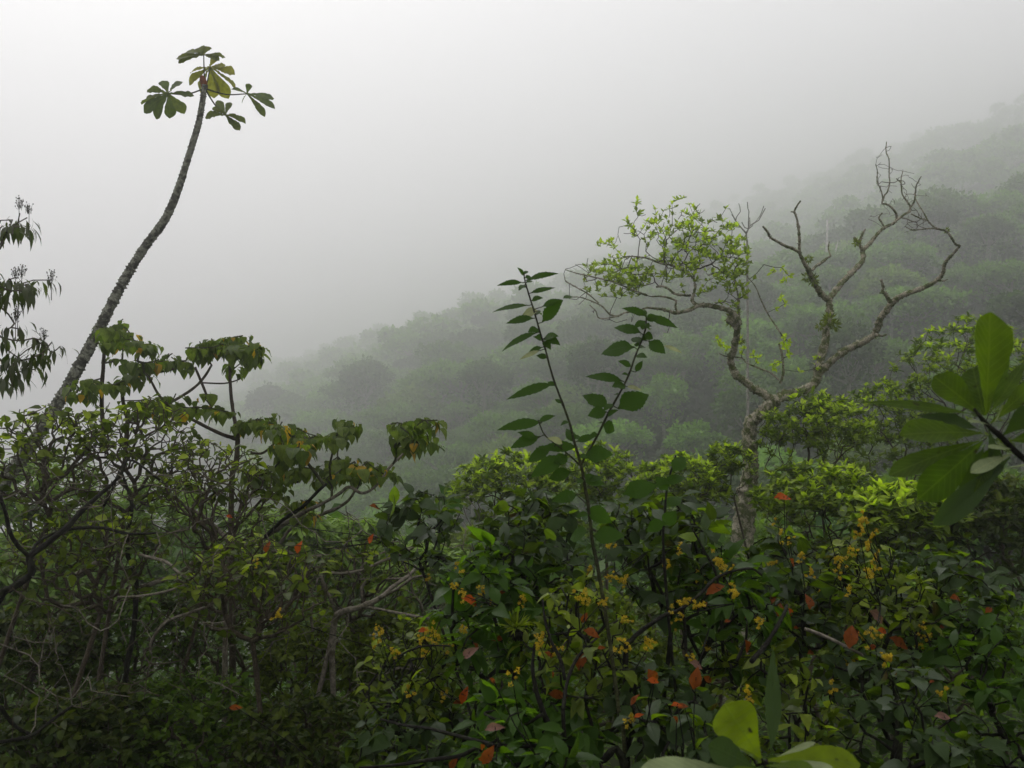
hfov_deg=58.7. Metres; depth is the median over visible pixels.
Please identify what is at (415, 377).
forest tree
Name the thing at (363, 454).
forest tree
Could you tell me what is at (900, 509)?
pale tipped bush
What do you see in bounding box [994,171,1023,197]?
forest tree
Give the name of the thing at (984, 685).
flowering shrub
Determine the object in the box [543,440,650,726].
pale tipped bush
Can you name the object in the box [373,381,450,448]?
forest tree
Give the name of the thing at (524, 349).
forest tree
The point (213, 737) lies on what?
thicket bush
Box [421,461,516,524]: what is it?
forest tree
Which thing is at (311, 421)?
forest tree
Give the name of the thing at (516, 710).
flowering shrub
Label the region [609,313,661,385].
forest tree
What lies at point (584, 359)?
forest tree
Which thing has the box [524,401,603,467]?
forest tree
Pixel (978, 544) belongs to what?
gully tree
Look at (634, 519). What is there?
flowering shrub
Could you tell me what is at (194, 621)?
gully tree
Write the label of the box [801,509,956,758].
flowering shrub
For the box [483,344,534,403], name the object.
forest tree
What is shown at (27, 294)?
long leaved tree
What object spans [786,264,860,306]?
forest tree
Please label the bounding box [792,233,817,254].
forest tree
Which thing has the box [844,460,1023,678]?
gully tree
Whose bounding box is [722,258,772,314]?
forest tree
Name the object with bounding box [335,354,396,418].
forest tree
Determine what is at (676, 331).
forest tree
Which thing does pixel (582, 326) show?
forest tree
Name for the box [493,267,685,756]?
forked sapling
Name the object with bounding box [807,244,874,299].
forest tree
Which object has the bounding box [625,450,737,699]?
pale tipped bush
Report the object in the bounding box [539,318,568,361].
forest tree
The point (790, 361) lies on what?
forest tree
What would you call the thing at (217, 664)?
thicket bush
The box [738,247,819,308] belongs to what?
forest tree
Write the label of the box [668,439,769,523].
forest tree
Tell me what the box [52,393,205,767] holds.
twiggy bush
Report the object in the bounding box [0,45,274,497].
leaning tree
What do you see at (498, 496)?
forest tree
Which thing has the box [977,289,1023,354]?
forest tree
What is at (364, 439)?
forest tree
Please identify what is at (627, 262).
forest tree
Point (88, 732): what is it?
thicket bush
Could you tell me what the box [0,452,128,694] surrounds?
finger leaf tree
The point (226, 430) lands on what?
forest tree
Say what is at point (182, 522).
finger leaf tree
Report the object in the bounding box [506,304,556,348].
forest tree
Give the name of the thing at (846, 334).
forest tree
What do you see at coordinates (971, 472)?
glossy rosette
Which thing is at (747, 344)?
thin bare tree
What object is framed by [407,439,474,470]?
forest tree
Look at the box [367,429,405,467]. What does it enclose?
forest tree
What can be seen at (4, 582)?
finger leaf tree
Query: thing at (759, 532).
gully tree
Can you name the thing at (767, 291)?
forest tree
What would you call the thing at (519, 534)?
flowering shrub
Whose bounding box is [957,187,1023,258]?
forest tree
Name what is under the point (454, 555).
finger leaf tree
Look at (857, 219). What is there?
forest tree
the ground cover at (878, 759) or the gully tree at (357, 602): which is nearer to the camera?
the ground cover at (878, 759)
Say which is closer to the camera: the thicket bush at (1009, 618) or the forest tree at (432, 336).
the thicket bush at (1009, 618)
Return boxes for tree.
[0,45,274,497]
[0,195,79,399]
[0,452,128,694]
[0,458,252,743]
[0,529,76,636]
[0,552,110,756]
[2,524,139,677]
[13,530,239,691]
[61,319,271,762]
[66,473,235,671]
[112,528,273,670]
[140,497,493,767]
[186,413,446,761]
[187,545,382,684]
[209,424,267,476]
[217,501,342,688]
[226,449,254,504]
[228,462,314,524]
[231,441,262,457]
[235,447,293,501]
[244,380,287,439]
[256,540,415,700]
[257,441,271,449]
[260,453,288,487]
[264,485,287,510]
[270,398,325,424]
[271,389,307,423]
[275,443,339,491]
[282,482,319,522]
[288,407,351,435]
[289,514,412,727]
[305,391,354,414]
[309,482,388,519]
[310,536,430,708]
[311,380,356,415]
[316,405,334,427]
[317,378,394,417]
[319,424,386,465]
[321,357,365,380]
[330,533,499,671]
[333,482,384,492]
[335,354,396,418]
[335,445,382,465]
[338,410,386,430]
[353,497,449,539]
[358,399,436,450]
[359,540,474,709]
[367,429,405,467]
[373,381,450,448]
[380,331,426,365]
[381,461,470,518]
[383,457,444,476]
[392,355,419,370]
[392,360,475,420]
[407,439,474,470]
[411,329,459,368]
[414,339,492,404]
[418,509,604,635]
[419,357,491,422]
[421,415,448,445]
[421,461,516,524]
[454,355,515,414]
[455,380,507,409]
[462,409,543,452]
[469,432,535,489]
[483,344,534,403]
[484,486,531,516]
[491,391,548,428]
[493,342,556,383]
[494,344,548,387]
[497,328,509,344]
[501,316,555,383]
[504,299,558,344]
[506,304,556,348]
[510,377,574,440]
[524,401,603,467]
[525,355,579,384]
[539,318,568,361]
[541,513,718,663]
[542,340,627,390]
[544,384,616,431]
[545,482,607,522]
[548,329,602,349]
[554,308,579,346]
[555,313,618,344]
[564,142,960,703]
[564,335,633,427]
[564,417,656,488]
[566,340,647,397]
[568,298,601,313]
[576,295,630,341]
[581,288,606,302]
[601,284,653,302]
[602,321,622,342]
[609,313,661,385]
[610,259,639,283]
[613,283,696,340]
[613,309,662,344]
[615,256,676,342]
[615,506,843,681]
[623,576,692,635]
[629,346,703,415]
[630,342,662,382]
[634,370,689,438]
[637,306,701,339]
[645,331,714,385]
[651,268,722,300]
[656,278,704,307]
[657,227,729,309]
[661,326,713,357]
[662,417,734,456]
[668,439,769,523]
[672,302,726,380]
[676,444,818,519]
[676,628,759,686]
[694,281,741,311]
[698,314,784,353]
[701,274,745,312]
[704,322,784,390]
[710,379,793,454]
[714,358,830,449]
[715,486,909,673]
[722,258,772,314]
[728,252,754,265]
[729,202,765,415]
[730,264,756,282]
[734,245,768,264]
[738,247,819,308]
[739,279,782,318]
[741,313,780,338]
[752,280,798,319]
[764,308,821,360]
[769,234,805,256]
[771,281,843,317]
[779,298,873,358]
[779,353,830,402]
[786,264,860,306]
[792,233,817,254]
[792,468,1022,667]
[802,245,866,291]
[805,314,890,425]
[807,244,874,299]
[810,224,846,252]
[817,239,874,268]
[819,432,905,472]
[822,217,831,251]
[827,335,923,410]
[839,203,884,240]
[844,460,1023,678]
[849,213,930,279]
[849,263,933,329]
[854,287,934,339]
[855,239,947,280]
[858,258,926,280]
[858,283,974,366]
[868,184,984,266]
[900,196,963,273]
[908,228,959,268]
[910,334,975,373]
[914,361,957,406]
[937,356,1023,437]
[938,266,996,312]
[942,231,985,266]
[942,261,975,291]
[946,215,1015,257]
[953,400,1023,471]
[956,212,1023,262]
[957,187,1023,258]
[959,258,1023,303]
[963,213,1019,287]
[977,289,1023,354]
[986,260,1023,293]
[987,185,1022,239]
[987,461,1023,589]
[990,204,1023,260]
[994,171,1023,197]
[1009,321,1023,349]
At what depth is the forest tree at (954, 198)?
121.79 m
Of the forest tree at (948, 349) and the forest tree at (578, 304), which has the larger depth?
the forest tree at (578, 304)
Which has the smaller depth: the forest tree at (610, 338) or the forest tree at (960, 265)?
the forest tree at (960, 265)
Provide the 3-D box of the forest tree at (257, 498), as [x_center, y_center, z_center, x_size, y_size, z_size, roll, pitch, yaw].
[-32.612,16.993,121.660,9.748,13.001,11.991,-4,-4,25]
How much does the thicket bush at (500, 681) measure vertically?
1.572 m
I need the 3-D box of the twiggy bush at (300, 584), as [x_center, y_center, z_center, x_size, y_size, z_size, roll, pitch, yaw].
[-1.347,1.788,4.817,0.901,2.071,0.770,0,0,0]
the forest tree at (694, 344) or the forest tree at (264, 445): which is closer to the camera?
the forest tree at (694, 344)
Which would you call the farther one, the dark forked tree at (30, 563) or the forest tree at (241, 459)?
the forest tree at (241, 459)
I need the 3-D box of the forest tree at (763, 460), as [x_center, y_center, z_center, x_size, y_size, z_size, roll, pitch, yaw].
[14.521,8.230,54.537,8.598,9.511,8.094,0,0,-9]
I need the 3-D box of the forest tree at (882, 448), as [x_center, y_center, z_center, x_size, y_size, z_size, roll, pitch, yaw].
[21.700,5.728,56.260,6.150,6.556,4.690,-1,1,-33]
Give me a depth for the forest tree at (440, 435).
104.18 m
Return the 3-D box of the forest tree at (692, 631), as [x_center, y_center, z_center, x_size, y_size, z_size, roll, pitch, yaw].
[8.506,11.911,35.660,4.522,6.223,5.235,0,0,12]
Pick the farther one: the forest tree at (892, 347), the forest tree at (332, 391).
the forest tree at (332, 391)
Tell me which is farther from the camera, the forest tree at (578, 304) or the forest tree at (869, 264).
the forest tree at (578, 304)
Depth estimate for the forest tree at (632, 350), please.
94.78 m
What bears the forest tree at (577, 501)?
on the terrain at (204, 432)
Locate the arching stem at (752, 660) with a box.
[622,528,862,767]
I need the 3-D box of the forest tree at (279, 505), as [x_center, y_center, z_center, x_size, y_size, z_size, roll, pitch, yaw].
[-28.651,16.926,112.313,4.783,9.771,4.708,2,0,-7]
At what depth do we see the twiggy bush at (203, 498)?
5.34 m
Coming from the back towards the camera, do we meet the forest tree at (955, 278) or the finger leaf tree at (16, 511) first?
the forest tree at (955, 278)
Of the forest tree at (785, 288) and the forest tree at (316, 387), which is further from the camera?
the forest tree at (316, 387)
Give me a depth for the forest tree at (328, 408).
172.67 m
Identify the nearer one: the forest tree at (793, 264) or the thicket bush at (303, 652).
the thicket bush at (303, 652)
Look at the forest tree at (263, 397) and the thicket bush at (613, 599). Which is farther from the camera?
the forest tree at (263, 397)
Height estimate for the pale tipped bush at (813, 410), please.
4.034 m
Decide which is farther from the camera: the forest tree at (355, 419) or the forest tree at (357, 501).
the forest tree at (355, 419)
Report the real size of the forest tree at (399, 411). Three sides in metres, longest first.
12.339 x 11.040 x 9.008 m
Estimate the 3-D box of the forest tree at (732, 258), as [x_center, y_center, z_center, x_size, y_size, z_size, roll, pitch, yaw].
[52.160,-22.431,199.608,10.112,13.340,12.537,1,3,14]
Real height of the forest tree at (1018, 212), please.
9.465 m
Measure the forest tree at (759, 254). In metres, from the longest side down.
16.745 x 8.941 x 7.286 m
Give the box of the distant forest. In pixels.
[190,92,1023,452]
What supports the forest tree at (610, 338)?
on the terrain at (204, 432)
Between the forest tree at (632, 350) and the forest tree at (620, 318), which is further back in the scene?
the forest tree at (620, 318)
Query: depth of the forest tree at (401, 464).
94.00 m
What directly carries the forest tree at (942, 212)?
on the terrain at (204, 432)
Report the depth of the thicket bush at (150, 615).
6.21 m
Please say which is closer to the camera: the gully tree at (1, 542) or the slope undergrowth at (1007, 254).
the gully tree at (1, 542)
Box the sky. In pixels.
[0,0,1023,495]
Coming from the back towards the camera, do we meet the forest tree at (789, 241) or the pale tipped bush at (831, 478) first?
the forest tree at (789, 241)
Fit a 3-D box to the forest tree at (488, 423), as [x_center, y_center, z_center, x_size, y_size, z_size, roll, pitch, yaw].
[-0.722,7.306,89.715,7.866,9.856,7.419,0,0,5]
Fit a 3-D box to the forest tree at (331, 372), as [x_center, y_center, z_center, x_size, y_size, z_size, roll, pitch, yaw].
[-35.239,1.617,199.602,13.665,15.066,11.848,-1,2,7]
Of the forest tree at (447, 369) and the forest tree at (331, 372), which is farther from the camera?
the forest tree at (331, 372)
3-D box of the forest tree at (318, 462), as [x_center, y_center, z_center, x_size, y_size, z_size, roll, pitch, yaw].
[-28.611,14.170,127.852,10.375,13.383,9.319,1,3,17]
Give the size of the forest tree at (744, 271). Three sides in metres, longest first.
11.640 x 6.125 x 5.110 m
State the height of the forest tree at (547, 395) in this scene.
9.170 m
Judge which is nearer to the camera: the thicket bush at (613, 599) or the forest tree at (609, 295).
the thicket bush at (613, 599)
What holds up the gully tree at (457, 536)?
on the terrain at (204, 432)
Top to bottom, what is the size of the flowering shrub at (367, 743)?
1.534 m
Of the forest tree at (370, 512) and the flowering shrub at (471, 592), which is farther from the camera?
the forest tree at (370, 512)
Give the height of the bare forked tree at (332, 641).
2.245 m
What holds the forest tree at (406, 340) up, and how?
on the terrain at (204, 432)
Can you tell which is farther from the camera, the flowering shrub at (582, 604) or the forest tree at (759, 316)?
the forest tree at (759, 316)
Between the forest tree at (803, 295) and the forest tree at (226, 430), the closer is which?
the forest tree at (803, 295)
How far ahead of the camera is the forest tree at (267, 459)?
131.40 m
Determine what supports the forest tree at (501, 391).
on the terrain at (204, 432)
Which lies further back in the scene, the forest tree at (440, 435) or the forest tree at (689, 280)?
the forest tree at (689, 280)
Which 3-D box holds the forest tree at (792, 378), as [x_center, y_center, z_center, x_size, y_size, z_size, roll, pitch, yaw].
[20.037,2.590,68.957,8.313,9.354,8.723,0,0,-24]
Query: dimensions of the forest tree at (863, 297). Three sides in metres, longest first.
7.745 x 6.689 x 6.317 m
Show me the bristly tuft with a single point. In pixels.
(516, 632)
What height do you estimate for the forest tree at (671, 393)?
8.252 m
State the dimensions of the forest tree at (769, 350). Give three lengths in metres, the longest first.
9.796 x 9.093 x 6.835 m
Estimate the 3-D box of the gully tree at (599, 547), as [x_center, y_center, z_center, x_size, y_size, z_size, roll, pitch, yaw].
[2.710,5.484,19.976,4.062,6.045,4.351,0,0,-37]
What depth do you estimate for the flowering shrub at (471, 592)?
3.10 m
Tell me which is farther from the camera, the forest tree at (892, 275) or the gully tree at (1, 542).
the forest tree at (892, 275)
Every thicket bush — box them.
[0,595,122,766]
[0,678,175,767]
[50,577,212,758]
[104,666,281,767]
[148,553,304,709]
[217,684,382,767]
[248,598,380,743]
[328,604,451,759]
[414,618,560,757]
[528,589,683,767]
[635,551,798,731]
[749,566,917,735]
[875,573,1023,723]
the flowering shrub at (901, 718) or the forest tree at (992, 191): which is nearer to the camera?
the flowering shrub at (901, 718)
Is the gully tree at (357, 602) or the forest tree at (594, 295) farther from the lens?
the forest tree at (594, 295)
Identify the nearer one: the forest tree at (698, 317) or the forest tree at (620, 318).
the forest tree at (698, 317)
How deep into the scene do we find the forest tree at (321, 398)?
180.83 m
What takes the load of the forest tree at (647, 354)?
on the terrain at (204, 432)
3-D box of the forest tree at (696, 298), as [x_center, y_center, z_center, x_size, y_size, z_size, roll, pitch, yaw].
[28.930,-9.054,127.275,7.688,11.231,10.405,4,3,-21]
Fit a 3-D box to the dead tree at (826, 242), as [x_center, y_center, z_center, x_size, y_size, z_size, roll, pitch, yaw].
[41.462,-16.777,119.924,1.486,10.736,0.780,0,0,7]
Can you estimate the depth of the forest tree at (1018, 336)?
72.82 m
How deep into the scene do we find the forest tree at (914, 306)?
77.67 m
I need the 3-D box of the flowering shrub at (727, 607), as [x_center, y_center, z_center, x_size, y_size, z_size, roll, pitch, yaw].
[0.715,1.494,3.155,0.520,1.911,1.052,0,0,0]
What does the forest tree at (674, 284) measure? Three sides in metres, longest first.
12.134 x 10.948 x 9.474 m
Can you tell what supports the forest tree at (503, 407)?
on the terrain at (204, 432)
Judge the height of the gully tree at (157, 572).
4.651 m
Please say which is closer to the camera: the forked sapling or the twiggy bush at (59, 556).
the forked sapling
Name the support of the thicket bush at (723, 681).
on the terrain at (204, 432)
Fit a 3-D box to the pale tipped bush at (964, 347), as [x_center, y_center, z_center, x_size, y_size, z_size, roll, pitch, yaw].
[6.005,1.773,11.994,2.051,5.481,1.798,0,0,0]
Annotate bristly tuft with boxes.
[498,606,535,641]
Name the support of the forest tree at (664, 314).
on the terrain at (204, 432)
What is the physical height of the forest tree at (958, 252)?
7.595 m
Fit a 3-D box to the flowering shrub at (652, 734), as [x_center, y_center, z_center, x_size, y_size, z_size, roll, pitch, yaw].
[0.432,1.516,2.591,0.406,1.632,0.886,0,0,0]
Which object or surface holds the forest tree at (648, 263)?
on the terrain at (204, 432)
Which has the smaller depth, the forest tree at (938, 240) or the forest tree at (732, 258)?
the forest tree at (938, 240)
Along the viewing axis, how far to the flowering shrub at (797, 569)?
3.18 m
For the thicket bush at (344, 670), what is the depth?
5.49 m
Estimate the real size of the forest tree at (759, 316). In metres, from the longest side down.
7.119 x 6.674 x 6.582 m
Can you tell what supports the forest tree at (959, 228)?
on the terrain at (204, 432)
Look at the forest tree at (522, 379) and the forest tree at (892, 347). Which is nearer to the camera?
the forest tree at (892, 347)
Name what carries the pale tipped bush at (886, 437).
on the terrain at (204, 432)
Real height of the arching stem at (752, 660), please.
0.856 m
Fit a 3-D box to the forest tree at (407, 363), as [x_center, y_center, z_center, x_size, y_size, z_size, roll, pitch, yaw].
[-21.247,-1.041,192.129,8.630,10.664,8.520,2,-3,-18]
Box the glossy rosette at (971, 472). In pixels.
[861,312,1023,525]
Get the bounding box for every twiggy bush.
[0,405,128,767]
[0,500,169,767]
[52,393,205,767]
[139,439,282,724]
[161,524,340,767]
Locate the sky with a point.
(411, 156)
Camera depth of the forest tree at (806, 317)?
78.72 m
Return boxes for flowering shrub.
[226,483,477,767]
[230,690,473,767]
[269,608,467,761]
[419,526,567,763]
[445,667,621,767]
[467,487,592,743]
[506,568,657,767]
[590,653,742,767]
[597,488,732,757]
[645,539,797,752]
[706,637,862,766]
[734,492,874,736]
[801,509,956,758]
[807,622,1010,767]
[864,536,1023,767]
[905,599,1023,767]
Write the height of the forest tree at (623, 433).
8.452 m
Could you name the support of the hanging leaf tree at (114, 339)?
on the terrain at (204, 432)
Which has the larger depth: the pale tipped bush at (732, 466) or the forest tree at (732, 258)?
the forest tree at (732, 258)
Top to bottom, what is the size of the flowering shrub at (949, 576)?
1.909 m
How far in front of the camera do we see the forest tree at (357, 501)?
84.99 m
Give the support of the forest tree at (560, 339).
on the terrain at (204, 432)
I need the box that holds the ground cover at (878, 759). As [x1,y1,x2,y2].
[0,582,1023,767]
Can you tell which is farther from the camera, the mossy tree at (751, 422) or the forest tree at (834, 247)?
the forest tree at (834, 247)
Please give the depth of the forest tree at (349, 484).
101.08 m
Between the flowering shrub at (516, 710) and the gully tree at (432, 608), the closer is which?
the flowering shrub at (516, 710)
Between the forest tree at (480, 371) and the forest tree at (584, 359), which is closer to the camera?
the forest tree at (584, 359)
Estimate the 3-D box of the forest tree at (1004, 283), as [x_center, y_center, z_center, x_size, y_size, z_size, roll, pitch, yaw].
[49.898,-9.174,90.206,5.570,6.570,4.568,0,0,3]
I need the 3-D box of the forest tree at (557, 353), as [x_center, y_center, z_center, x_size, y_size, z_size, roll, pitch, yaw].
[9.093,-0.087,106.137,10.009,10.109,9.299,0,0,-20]
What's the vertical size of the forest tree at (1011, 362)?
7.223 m
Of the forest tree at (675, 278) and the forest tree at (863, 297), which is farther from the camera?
the forest tree at (675, 278)
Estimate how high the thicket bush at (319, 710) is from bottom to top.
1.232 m
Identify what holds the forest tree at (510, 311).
on the terrain at (204, 432)
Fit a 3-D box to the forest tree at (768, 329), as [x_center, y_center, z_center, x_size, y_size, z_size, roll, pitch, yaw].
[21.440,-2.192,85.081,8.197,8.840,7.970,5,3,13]
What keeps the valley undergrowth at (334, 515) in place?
on the terrain at (204, 432)
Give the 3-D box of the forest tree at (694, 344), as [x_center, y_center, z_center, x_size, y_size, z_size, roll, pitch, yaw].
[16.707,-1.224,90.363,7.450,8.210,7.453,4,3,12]
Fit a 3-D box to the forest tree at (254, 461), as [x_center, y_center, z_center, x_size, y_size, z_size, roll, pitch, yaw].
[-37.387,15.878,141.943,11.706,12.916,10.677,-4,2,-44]
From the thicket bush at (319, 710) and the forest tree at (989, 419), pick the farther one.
the forest tree at (989, 419)
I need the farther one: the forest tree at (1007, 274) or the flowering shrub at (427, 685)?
the forest tree at (1007, 274)
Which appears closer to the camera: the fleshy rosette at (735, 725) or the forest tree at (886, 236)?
the fleshy rosette at (735, 725)
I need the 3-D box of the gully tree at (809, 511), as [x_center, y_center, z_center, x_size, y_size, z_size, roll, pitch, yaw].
[6.339,5.289,20.000,4.546,6.359,4.309,0,0,0]
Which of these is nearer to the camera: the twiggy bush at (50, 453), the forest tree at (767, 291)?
the twiggy bush at (50, 453)
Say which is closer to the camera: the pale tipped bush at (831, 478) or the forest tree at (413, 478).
the pale tipped bush at (831, 478)
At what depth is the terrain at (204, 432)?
87.33 m
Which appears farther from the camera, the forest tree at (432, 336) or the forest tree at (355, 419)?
the forest tree at (432, 336)
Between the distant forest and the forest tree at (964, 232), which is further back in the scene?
the distant forest
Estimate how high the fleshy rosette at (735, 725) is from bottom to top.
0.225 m
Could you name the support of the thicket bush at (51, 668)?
on the terrain at (204, 432)
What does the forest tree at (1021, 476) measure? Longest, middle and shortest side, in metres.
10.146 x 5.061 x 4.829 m
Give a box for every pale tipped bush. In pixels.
[444,445,567,671]
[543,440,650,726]
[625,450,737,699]
[705,436,764,697]
[745,456,893,741]
[751,385,879,730]
[828,376,953,702]
[828,477,976,739]
[884,311,1023,723]
[920,472,1023,765]
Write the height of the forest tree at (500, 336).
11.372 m
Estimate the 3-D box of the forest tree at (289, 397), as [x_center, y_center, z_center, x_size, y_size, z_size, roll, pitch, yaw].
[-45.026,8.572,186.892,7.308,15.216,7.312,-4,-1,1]
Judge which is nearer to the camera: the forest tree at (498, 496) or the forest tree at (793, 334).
the forest tree at (498, 496)
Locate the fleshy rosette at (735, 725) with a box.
[641,645,859,767]
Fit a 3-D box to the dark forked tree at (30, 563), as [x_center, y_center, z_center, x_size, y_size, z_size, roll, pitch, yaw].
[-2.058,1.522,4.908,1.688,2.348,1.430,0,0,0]
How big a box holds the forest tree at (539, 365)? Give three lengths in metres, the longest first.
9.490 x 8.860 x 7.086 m
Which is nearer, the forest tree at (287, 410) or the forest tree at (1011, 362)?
the forest tree at (1011, 362)
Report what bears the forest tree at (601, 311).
on the terrain at (204, 432)
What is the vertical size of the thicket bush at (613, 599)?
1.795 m
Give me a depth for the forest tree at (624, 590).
46.47 m
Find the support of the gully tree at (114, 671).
on the terrain at (204, 432)
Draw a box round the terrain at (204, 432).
[0,130,1023,767]
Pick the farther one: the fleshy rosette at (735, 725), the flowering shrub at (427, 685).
the flowering shrub at (427, 685)
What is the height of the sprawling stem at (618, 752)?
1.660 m
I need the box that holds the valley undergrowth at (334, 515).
[0,349,1023,711]
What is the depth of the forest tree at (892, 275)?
90.28 m
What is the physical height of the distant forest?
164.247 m
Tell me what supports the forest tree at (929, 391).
on the terrain at (204, 432)
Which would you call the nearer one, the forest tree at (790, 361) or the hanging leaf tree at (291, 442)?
the hanging leaf tree at (291, 442)
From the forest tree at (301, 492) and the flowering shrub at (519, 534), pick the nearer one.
the flowering shrub at (519, 534)
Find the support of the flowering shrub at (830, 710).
on the terrain at (204, 432)
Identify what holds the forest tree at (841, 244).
on the terrain at (204, 432)
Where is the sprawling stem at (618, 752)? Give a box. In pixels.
[359,600,628,767]
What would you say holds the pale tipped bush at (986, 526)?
on the terrain at (204, 432)
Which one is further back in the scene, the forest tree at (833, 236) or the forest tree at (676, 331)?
the forest tree at (833, 236)
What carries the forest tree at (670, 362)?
on the terrain at (204, 432)
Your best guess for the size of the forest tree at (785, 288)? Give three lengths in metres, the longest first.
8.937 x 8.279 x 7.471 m
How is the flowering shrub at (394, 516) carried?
on the terrain at (204, 432)
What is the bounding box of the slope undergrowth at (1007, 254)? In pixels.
[225,234,1023,532]
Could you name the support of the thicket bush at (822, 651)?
on the terrain at (204, 432)
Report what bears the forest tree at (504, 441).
on the terrain at (204, 432)
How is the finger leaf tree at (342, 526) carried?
on the terrain at (204, 432)
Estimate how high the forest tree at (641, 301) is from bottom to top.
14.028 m
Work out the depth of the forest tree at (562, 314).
165.40 m
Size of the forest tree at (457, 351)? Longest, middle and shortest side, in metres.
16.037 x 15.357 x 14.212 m
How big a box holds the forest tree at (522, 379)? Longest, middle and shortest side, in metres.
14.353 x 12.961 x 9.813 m
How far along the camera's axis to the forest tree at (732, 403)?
62.67 m
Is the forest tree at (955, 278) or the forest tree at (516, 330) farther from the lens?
the forest tree at (516, 330)
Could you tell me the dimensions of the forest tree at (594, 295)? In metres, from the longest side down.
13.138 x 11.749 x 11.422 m
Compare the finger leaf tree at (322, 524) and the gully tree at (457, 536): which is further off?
the gully tree at (457, 536)
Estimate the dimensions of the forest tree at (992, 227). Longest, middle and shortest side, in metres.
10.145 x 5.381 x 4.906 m
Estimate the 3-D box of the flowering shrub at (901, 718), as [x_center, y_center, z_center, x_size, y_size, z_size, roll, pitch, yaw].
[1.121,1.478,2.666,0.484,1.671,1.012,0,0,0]
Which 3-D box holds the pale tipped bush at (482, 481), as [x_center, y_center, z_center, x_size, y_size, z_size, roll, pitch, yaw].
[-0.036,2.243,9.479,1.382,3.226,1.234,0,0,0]
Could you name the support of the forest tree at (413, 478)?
on the terrain at (204, 432)
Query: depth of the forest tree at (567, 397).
91.00 m
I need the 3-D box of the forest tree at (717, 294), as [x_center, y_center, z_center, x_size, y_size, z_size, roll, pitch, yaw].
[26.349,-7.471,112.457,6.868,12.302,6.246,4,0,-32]
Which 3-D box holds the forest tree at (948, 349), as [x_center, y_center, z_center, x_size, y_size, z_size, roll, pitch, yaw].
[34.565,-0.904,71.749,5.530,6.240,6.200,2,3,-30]
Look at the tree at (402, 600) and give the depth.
5.55 m
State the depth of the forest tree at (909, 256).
96.17 m
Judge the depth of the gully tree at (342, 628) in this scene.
23.59 m
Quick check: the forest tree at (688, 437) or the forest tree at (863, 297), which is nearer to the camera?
the forest tree at (688, 437)
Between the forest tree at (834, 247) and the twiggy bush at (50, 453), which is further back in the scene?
the forest tree at (834, 247)
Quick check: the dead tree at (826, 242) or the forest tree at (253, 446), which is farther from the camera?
the forest tree at (253, 446)

